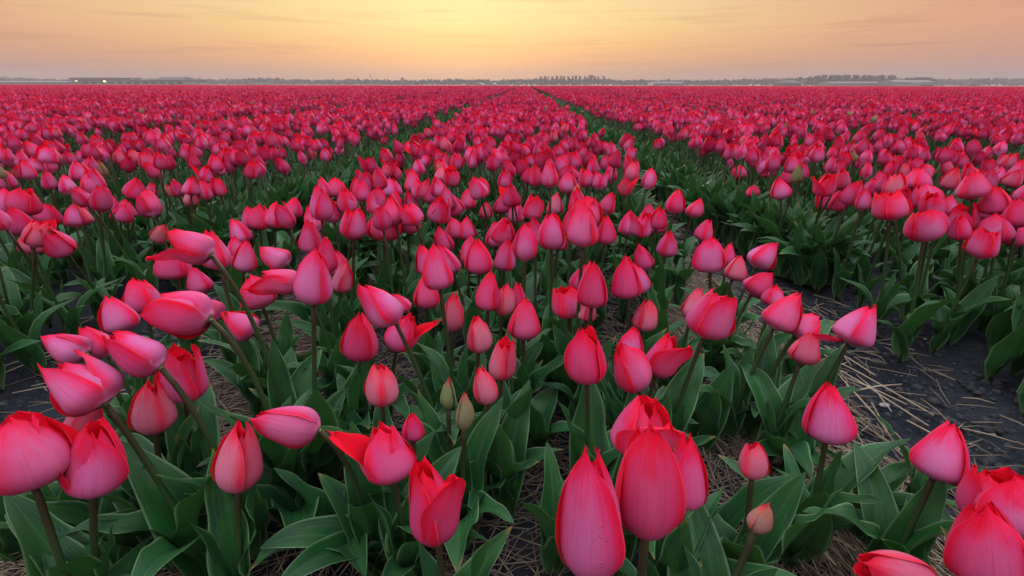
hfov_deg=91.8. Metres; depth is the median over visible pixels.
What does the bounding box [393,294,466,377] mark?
tulip
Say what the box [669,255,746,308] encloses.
tulip
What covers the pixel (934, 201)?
tulip
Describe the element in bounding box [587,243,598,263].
tulip
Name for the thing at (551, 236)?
tulip
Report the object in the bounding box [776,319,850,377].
tulip plant
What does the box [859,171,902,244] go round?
tulip
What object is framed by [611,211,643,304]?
tulip
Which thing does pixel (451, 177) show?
tulip
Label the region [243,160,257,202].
tulip
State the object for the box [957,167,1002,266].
tulip
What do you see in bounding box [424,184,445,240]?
tulip
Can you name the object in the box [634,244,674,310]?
tulip
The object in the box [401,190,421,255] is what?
tulip
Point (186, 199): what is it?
tulip
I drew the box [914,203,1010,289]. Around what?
tulip
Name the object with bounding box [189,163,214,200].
tulip
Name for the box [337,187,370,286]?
tulip
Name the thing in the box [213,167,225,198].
tulip
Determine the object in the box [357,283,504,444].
tulip
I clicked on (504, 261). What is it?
tulip
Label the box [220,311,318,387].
tulip
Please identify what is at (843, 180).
tulip
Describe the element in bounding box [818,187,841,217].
tulip
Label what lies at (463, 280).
tulip
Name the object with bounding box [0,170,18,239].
tulip
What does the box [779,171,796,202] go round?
tulip
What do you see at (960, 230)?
tulip
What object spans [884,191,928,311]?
tulip
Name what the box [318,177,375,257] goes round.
tulip
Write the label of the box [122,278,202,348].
tulip
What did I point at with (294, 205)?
tulip
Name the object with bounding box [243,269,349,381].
tulip
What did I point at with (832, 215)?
tulip
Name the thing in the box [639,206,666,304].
tulip
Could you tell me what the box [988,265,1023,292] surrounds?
tulip plant
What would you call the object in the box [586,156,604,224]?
tulip
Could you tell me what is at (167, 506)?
tulip
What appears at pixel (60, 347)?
tulip
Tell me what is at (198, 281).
tulip
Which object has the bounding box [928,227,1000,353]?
tulip
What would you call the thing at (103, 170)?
tulip
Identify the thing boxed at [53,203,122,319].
tulip
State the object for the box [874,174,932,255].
tulip
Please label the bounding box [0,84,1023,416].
tulips
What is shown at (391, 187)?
tulip
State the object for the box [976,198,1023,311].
tulip
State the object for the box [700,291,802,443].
tulip
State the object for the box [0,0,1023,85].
sky
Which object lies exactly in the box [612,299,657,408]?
tulip
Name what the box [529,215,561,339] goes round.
tulip
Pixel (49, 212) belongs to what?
tulip
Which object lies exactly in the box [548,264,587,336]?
tulip
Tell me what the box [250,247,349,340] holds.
tulip
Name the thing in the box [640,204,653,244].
tulip
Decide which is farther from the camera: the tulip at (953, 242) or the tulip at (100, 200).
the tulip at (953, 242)
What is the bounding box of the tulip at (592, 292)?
[540,261,615,422]
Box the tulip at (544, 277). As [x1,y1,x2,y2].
[540,235,567,302]
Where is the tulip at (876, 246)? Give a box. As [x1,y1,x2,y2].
[863,220,891,252]
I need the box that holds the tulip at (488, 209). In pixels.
[474,202,492,252]
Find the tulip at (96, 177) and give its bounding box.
[84,167,155,263]
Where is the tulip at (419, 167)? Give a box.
[412,158,430,235]
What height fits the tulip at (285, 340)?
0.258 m
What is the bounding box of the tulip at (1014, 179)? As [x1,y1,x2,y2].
[975,169,1023,229]
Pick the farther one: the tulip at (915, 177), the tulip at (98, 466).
the tulip at (915, 177)
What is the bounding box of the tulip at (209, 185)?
[208,183,218,209]
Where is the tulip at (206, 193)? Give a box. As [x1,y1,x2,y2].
[197,179,224,231]
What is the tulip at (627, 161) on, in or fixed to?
on the ground
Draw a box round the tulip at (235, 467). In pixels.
[186,420,262,575]
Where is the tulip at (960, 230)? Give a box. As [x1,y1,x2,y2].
[937,214,1010,345]
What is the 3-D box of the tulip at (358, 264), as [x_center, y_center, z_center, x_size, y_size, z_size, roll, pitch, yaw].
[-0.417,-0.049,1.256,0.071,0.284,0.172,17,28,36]
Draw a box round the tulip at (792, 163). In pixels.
[783,152,799,207]
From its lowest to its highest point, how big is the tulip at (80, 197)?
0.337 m
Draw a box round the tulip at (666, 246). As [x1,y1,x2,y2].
[644,231,677,302]
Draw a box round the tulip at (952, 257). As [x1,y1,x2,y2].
[925,229,974,267]
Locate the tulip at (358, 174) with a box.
[355,170,362,180]
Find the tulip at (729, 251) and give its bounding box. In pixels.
[680,241,735,295]
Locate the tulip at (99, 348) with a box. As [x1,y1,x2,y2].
[78,326,178,414]
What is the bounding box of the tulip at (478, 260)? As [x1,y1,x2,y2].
[458,238,494,356]
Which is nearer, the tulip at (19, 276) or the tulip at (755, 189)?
the tulip at (19, 276)
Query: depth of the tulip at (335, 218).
1.32 m
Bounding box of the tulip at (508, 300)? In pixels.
[453,284,516,381]
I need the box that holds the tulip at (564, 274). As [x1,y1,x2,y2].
[560,183,580,284]
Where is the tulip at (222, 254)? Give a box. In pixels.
[202,229,303,416]
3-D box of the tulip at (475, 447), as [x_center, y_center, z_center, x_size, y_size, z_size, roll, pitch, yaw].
[-0.052,0.245,0.591,0.163,0.247,0.173,20,29,39]
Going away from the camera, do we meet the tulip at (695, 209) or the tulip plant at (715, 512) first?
the tulip plant at (715, 512)
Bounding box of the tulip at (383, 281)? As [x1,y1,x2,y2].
[367,216,401,293]
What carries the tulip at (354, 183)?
on the ground
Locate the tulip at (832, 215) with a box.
[818,173,848,220]
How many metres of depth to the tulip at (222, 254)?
0.88 m
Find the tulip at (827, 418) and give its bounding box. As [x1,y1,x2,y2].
[773,381,910,556]
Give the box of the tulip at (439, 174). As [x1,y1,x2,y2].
[414,166,444,250]
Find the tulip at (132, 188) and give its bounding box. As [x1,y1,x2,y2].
[95,176,145,254]
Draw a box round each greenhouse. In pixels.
[0,81,85,84]
[648,82,683,85]
[816,82,876,85]
[877,80,934,85]
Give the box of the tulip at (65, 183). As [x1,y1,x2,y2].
[58,174,123,281]
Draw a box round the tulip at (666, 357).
[597,332,692,437]
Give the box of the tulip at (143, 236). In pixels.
[129,218,153,240]
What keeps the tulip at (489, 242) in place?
on the ground
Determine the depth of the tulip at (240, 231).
1.24 m
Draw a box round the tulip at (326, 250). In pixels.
[290,236,337,359]
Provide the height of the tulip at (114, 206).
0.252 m
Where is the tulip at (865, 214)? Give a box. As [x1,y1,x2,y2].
[852,180,885,221]
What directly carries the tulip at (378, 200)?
on the ground
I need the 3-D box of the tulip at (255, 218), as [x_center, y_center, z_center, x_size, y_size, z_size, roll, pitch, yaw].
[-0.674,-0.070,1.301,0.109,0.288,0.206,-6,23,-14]
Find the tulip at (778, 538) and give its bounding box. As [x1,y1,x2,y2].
[712,441,842,565]
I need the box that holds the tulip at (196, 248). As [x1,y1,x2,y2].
[145,228,321,408]
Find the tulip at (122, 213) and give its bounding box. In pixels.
[94,205,133,281]
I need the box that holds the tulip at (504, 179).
[497,169,510,217]
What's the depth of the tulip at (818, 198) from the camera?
1.64 m
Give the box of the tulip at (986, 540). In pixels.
[940,501,1023,575]
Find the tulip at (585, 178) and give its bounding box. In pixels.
[578,167,593,195]
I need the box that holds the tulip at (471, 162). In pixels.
[455,151,488,225]
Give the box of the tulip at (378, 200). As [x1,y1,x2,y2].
[375,196,406,294]
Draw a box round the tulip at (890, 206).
[840,188,950,329]
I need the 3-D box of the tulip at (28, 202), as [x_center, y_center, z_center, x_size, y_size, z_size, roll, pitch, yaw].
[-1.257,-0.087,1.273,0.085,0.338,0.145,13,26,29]
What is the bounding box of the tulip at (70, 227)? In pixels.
[59,186,87,234]
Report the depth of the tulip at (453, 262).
1.04 m
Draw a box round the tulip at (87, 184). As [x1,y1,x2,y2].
[80,169,135,293]
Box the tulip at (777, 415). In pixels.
[741,332,825,479]
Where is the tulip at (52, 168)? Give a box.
[39,161,110,241]
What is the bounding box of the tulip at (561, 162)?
[554,155,576,261]
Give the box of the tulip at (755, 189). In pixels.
[746,184,759,201]
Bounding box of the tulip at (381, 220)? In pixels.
[372,204,421,328]
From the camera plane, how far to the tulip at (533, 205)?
1.24 m
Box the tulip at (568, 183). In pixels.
[553,171,577,267]
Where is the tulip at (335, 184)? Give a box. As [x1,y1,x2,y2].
[325,177,345,225]
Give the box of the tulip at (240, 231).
[229,219,277,315]
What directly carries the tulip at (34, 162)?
on the ground
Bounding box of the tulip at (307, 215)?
[304,205,359,301]
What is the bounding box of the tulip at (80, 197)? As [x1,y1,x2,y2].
[70,187,155,279]
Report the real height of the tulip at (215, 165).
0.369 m
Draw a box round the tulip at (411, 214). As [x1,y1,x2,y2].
[396,203,452,294]
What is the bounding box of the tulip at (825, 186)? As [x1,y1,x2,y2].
[811,174,835,224]
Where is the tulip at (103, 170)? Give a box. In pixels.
[97,160,140,233]
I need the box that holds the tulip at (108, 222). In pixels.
[81,162,123,229]
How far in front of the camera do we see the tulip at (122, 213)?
1.48 m
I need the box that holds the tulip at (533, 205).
[511,194,543,286]
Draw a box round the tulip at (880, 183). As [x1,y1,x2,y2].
[849,172,891,286]
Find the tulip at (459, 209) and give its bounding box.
[451,195,497,275]
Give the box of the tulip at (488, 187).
[479,177,495,236]
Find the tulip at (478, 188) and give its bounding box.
[469,177,493,251]
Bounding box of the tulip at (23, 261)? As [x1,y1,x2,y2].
[0,187,31,308]
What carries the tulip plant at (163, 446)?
on the ground
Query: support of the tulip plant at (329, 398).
on the ground
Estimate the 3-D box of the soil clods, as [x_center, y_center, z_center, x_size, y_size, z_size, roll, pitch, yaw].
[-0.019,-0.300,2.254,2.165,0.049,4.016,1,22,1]
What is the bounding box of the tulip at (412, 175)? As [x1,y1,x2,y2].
[399,169,425,262]
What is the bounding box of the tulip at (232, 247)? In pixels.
[218,236,261,319]
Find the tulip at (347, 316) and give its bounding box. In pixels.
[330,250,359,334]
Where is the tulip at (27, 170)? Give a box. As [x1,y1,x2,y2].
[18,159,68,267]
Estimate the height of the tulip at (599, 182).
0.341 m
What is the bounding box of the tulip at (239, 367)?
[211,299,268,409]
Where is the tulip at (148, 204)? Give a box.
[136,189,186,290]
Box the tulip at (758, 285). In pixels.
[681,272,772,373]
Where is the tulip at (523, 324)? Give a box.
[498,298,563,394]
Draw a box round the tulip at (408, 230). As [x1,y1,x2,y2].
[379,222,420,305]
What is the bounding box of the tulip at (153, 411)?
[101,378,198,509]
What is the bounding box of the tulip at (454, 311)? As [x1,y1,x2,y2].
[406,291,484,378]
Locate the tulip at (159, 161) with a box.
[137,151,170,233]
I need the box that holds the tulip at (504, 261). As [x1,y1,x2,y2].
[492,238,515,336]
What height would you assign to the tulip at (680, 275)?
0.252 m
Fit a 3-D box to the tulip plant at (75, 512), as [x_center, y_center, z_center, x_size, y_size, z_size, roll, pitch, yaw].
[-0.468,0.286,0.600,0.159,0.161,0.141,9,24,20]
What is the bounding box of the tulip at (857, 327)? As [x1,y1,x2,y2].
[781,304,876,402]
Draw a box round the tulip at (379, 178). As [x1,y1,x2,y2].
[372,166,404,267]
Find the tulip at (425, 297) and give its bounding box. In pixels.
[402,278,449,366]
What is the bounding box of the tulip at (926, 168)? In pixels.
[920,163,932,244]
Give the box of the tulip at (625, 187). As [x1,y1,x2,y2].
[607,177,638,280]
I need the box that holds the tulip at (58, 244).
[39,228,125,304]
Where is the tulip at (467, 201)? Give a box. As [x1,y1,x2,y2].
[457,188,475,247]
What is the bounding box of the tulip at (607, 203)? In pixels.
[553,192,614,272]
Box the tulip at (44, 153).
[35,144,68,233]
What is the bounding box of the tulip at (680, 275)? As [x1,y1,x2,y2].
[655,219,713,304]
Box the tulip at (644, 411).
[610,393,687,575]
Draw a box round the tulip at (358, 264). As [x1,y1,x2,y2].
[342,235,368,272]
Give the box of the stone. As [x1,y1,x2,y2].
[879,403,889,407]
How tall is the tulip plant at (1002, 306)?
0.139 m
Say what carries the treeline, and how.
on the ground
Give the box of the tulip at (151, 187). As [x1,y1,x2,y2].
[135,182,159,226]
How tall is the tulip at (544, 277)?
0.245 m
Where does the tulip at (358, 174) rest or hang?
on the ground
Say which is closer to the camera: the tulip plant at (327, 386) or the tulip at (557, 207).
the tulip plant at (327, 386)
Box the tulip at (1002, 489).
[941,464,1023,539]
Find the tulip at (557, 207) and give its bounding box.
[538,192,567,278]
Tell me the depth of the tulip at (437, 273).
0.78 m
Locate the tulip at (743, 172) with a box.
[729,165,760,187]
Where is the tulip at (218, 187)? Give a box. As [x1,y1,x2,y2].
[211,177,251,230]
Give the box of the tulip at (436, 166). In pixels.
[427,161,483,234]
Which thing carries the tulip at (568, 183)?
on the ground
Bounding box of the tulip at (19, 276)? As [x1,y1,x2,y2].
[0,237,54,328]
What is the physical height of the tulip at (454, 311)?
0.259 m
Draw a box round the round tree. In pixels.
[972,79,987,85]
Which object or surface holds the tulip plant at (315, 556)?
on the ground
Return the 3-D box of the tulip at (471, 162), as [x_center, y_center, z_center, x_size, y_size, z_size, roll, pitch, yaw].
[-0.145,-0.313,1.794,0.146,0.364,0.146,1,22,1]
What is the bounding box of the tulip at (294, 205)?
[277,197,302,269]
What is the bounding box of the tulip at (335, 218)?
[326,198,361,263]
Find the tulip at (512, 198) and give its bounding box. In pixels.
[503,184,522,289]
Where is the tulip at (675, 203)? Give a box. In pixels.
[648,189,685,288]
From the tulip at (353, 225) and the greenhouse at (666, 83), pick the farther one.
the greenhouse at (666, 83)
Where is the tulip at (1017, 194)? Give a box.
[940,185,1023,267]
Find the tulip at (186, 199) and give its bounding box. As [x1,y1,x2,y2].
[167,194,198,227]
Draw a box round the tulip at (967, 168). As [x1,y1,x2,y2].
[960,162,976,204]
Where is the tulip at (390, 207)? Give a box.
[384,195,419,324]
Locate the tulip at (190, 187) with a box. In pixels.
[181,176,200,230]
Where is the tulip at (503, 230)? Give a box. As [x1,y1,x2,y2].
[456,217,514,315]
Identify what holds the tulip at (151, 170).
on the ground
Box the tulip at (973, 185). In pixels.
[941,170,996,306]
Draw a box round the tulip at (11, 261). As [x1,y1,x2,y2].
[0,237,22,269]
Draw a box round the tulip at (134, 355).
[101,330,269,560]
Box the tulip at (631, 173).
[616,161,638,252]
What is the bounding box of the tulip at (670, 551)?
[646,432,795,575]
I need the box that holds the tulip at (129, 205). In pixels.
[103,198,143,252]
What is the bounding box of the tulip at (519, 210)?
[507,204,523,243]
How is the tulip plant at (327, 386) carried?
on the ground
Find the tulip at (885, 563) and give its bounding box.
[853,546,936,575]
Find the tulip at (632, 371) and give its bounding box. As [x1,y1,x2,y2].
[614,341,715,450]
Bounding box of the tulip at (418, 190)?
[410,178,429,275]
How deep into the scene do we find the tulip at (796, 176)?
1.53 m
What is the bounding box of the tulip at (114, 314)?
[97,295,178,389]
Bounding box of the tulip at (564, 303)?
[533,285,576,353]
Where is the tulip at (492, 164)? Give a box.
[486,152,507,223]
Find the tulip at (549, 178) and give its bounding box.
[527,161,562,271]
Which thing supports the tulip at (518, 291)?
on the ground
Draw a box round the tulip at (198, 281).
[186,266,240,364]
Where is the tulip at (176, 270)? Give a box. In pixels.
[153,248,214,356]
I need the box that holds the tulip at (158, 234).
[111,224,167,291]
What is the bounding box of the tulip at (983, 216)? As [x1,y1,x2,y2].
[949,213,1001,272]
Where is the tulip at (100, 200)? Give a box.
[63,184,127,298]
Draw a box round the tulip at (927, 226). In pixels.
[877,208,958,362]
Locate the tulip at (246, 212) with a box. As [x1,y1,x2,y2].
[241,205,292,260]
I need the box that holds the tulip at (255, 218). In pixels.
[245,203,281,276]
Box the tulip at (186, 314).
[138,291,335,505]
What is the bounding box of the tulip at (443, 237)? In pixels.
[434,225,493,291]
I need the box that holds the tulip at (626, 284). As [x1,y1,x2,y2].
[612,256,666,353]
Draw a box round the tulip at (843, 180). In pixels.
[836,166,850,214]
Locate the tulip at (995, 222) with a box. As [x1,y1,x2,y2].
[964,213,1023,331]
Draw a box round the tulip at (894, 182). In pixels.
[850,170,907,294]
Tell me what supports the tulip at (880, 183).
on the ground
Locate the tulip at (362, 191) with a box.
[354,179,380,273]
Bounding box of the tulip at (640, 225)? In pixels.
[619,211,652,323]
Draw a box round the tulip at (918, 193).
[892,182,944,284]
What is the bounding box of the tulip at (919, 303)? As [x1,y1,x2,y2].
[886,213,948,316]
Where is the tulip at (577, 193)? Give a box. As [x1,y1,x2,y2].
[568,186,613,273]
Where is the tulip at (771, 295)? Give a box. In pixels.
[720,285,791,365]
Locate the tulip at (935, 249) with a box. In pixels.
[895,233,947,260]
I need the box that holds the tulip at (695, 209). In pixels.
[673,198,703,268]
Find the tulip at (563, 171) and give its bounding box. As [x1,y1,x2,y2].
[537,164,572,261]
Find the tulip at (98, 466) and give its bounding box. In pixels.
[4,413,128,575]
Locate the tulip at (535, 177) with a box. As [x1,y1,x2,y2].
[529,164,541,258]
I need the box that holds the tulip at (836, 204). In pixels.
[828,192,858,232]
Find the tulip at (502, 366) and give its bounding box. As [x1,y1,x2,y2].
[436,335,531,480]
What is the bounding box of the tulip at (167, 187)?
[162,183,183,228]
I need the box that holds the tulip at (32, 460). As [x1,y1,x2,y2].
[0,410,152,575]
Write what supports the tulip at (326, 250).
on the ground
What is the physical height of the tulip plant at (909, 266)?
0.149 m
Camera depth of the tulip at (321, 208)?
0.97 m
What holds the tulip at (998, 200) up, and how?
on the ground
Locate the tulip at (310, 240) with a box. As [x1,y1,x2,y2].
[293,219,326,345]
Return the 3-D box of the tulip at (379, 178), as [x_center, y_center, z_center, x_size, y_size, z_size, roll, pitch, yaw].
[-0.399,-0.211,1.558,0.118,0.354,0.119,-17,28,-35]
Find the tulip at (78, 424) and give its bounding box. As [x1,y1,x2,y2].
[0,408,103,532]
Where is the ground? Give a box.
[0,84,1023,575]
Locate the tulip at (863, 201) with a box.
[832,188,871,300]
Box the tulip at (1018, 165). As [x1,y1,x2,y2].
[1006,160,1023,196]
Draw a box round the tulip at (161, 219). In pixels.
[154,170,166,250]
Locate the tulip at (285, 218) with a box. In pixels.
[274,201,301,262]
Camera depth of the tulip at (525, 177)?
1.65 m
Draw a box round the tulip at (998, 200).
[939,185,1011,289]
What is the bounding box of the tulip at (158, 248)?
[137,213,176,280]
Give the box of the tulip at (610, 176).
[605,166,616,259]
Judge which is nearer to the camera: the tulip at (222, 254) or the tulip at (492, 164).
the tulip at (222, 254)
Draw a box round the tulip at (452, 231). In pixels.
[445,217,464,275]
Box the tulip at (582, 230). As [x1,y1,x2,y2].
[555,202,597,409]
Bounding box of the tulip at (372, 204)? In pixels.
[366,185,411,282]
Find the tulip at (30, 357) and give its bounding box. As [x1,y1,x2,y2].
[0,296,76,376]
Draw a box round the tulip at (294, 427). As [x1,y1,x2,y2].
[249,406,435,575]
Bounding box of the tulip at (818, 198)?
[815,193,863,239]
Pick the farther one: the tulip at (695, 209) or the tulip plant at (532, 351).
the tulip at (695, 209)
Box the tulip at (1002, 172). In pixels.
[996,166,1005,183]
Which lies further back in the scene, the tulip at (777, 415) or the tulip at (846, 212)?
the tulip at (846, 212)
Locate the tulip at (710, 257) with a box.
[692,235,739,382]
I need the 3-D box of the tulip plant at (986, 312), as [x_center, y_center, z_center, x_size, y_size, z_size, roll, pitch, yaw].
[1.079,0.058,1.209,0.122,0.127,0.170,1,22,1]
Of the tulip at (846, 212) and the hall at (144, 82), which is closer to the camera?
the tulip at (846, 212)
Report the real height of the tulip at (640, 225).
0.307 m
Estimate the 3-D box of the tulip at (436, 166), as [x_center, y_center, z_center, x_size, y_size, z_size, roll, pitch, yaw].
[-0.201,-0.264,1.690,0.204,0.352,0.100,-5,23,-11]
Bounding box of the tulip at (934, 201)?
[900,190,948,298]
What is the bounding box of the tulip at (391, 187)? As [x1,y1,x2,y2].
[383,177,424,258]
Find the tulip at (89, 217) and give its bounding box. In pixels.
[75,204,110,277]
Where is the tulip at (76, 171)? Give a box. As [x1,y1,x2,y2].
[68,159,97,242]
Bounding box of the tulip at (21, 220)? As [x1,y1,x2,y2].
[5,206,69,326]
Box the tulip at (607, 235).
[592,215,616,329]
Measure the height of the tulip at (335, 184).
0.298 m
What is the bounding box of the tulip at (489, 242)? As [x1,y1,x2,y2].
[470,221,521,278]
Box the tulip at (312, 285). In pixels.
[267,247,348,489]
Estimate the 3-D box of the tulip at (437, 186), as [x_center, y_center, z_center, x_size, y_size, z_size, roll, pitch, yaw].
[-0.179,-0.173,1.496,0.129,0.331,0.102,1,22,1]
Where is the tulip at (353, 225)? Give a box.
[339,206,368,315]
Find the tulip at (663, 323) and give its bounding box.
[632,263,685,339]
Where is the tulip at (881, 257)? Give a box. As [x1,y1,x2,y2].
[877,172,909,271]
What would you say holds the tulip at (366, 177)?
on the ground
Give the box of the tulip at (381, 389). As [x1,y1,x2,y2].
[321,363,455,444]
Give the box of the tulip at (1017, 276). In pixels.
[995,227,1023,285]
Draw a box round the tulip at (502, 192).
[498,185,540,274]
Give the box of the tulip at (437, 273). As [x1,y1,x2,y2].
[417,243,516,410]
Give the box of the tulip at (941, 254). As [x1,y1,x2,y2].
[932,194,964,274]
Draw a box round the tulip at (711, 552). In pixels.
[667,502,777,575]
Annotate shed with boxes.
[246,83,279,84]
[774,80,800,85]
[894,82,931,85]
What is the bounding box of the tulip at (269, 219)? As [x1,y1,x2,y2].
[259,201,286,300]
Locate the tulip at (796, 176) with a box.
[782,162,801,226]
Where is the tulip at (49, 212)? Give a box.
[0,202,63,281]
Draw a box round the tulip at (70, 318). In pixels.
[0,210,119,334]
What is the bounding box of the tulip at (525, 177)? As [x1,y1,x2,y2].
[519,167,540,226]
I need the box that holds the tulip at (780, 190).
[761,176,791,243]
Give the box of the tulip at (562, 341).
[553,305,601,400]
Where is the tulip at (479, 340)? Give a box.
[437,315,492,414]
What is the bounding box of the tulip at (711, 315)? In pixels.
[651,288,737,431]
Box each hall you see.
[62,80,205,84]
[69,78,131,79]
[153,77,198,80]
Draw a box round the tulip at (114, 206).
[76,193,118,239]
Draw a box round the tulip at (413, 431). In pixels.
[369,413,487,551]
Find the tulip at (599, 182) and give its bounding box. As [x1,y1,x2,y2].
[572,168,610,266]
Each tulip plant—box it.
[0,491,30,565]
[30,481,101,510]
[42,252,68,286]
[46,497,146,564]
[97,465,208,572]
[104,413,151,440]
[148,432,167,458]
[189,472,204,477]
[197,337,305,370]
[197,396,290,466]
[199,442,318,550]
[249,468,366,575]
[281,473,445,575]
[317,324,372,399]
[326,391,340,412]
[337,404,371,433]
[395,355,472,407]
[459,414,562,512]
[474,339,543,392]
[508,386,569,448]
[521,441,636,575]
[535,334,562,401]
[596,383,675,428]
[622,506,722,566]
[657,338,693,388]
[686,365,732,452]
[705,341,792,388]
[718,444,863,570]
[718,474,797,528]
[727,318,754,362]
[758,375,821,477]
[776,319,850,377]
[818,445,957,541]
[877,222,901,250]
[877,415,984,511]
[907,240,937,272]
[934,257,978,294]
[941,286,997,315]
[966,255,1016,280]
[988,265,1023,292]
[990,244,1023,271]
[996,287,1014,313]
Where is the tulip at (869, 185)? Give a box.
[841,177,885,234]
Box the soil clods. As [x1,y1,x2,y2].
[0,187,1023,573]
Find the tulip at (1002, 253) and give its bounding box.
[989,245,1009,260]
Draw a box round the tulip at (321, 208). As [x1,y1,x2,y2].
[309,184,344,326]
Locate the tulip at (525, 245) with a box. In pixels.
[496,221,552,359]
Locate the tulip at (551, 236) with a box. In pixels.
[538,212,575,340]
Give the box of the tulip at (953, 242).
[928,198,977,258]
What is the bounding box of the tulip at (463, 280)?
[458,234,483,338]
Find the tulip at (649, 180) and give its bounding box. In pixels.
[616,168,656,256]
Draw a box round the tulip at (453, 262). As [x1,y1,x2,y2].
[437,244,505,331]
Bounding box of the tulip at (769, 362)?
[739,312,843,439]
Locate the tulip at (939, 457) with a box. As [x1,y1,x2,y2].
[802,420,969,561]
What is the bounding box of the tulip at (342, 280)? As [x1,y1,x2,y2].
[273,259,352,357]
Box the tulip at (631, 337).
[602,326,698,429]
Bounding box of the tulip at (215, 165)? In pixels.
[208,153,223,204]
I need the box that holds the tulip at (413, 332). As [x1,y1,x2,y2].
[334,312,440,427]
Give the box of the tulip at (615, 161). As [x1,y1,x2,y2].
[604,150,620,261]
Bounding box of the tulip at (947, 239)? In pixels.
[944,168,999,245]
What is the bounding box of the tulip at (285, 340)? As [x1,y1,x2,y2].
[240,274,332,362]
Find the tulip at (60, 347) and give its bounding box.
[40,333,142,434]
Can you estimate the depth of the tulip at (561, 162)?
1.57 m
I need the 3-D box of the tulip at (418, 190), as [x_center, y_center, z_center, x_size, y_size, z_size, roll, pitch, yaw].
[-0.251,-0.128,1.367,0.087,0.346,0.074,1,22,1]
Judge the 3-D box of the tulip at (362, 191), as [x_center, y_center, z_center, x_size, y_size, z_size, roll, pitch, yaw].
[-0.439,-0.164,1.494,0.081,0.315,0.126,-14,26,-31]
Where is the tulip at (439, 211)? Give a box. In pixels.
[396,194,450,277]
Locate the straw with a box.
[0,190,1023,575]
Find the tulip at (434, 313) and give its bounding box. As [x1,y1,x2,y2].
[415,244,474,338]
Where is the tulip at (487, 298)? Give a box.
[442,270,516,382]
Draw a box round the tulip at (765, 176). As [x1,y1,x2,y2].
[761,172,775,194]
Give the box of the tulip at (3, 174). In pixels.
[0,166,51,278]
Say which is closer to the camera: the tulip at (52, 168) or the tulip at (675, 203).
the tulip at (675, 203)
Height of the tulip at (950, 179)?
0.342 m
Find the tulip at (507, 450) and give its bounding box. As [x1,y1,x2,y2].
[446,364,538,523]
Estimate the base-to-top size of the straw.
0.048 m
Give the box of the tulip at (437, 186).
[430,176,462,249]
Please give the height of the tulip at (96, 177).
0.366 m
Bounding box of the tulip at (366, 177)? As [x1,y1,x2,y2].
[358,170,375,247]
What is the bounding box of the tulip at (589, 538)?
[555,444,625,575]
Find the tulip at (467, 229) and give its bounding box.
[458,215,481,291]
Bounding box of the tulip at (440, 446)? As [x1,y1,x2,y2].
[395,377,484,466]
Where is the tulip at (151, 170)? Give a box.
[143,159,177,218]
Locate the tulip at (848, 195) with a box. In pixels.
[810,180,862,291]
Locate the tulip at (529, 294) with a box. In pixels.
[510,222,544,317]
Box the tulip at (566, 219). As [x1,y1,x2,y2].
[536,204,573,316]
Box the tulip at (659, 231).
[606,227,665,269]
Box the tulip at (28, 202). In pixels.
[4,187,66,296]
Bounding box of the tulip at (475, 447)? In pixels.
[367,390,513,571]
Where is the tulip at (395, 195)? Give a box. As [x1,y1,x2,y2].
[361,190,406,268]
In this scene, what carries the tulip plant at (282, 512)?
on the ground
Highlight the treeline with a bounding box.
[0,76,1023,85]
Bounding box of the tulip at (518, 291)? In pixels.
[491,282,526,363]
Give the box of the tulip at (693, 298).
[659,286,718,387]
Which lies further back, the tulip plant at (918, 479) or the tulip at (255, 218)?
the tulip at (255, 218)
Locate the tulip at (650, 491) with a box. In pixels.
[615,424,685,575]
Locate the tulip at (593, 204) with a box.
[571,195,604,330]
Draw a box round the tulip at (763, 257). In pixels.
[719,242,778,323]
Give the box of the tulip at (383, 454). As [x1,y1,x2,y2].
[327,421,461,575]
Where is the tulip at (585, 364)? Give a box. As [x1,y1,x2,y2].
[557,325,676,494]
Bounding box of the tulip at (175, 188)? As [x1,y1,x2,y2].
[170,178,190,223]
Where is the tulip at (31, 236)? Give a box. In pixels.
[0,219,56,346]
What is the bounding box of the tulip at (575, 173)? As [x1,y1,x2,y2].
[573,166,598,226]
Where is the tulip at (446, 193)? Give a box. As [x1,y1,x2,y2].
[441,186,459,255]
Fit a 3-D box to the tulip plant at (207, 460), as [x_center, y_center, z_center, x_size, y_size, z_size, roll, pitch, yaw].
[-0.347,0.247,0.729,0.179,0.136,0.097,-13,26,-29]
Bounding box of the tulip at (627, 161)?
[610,156,631,220]
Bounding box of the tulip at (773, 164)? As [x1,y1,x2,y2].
[765,150,784,219]
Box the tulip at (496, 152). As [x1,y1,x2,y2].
[491,146,521,231]
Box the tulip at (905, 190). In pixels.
[856,185,912,307]
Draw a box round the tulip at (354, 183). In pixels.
[350,177,377,256]
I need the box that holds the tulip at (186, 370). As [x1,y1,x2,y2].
[117,343,219,489]
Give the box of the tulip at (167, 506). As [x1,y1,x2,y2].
[37,349,210,575]
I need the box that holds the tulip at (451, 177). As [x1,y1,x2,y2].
[443,164,460,248]
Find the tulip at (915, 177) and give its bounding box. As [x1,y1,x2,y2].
[881,166,931,283]
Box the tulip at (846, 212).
[836,189,856,224]
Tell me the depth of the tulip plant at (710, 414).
0.80 m
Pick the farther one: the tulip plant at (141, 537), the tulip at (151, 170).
the tulip at (151, 170)
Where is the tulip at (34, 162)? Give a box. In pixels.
[28,156,44,203]
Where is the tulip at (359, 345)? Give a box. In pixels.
[337,312,378,428]
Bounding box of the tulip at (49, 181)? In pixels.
[41,171,84,273]
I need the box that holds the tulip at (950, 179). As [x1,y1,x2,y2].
[915,166,960,243]
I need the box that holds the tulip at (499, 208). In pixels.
[481,195,508,260]
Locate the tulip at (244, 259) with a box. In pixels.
[202,239,257,336]
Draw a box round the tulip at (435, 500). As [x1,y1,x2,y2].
[409,455,511,575]

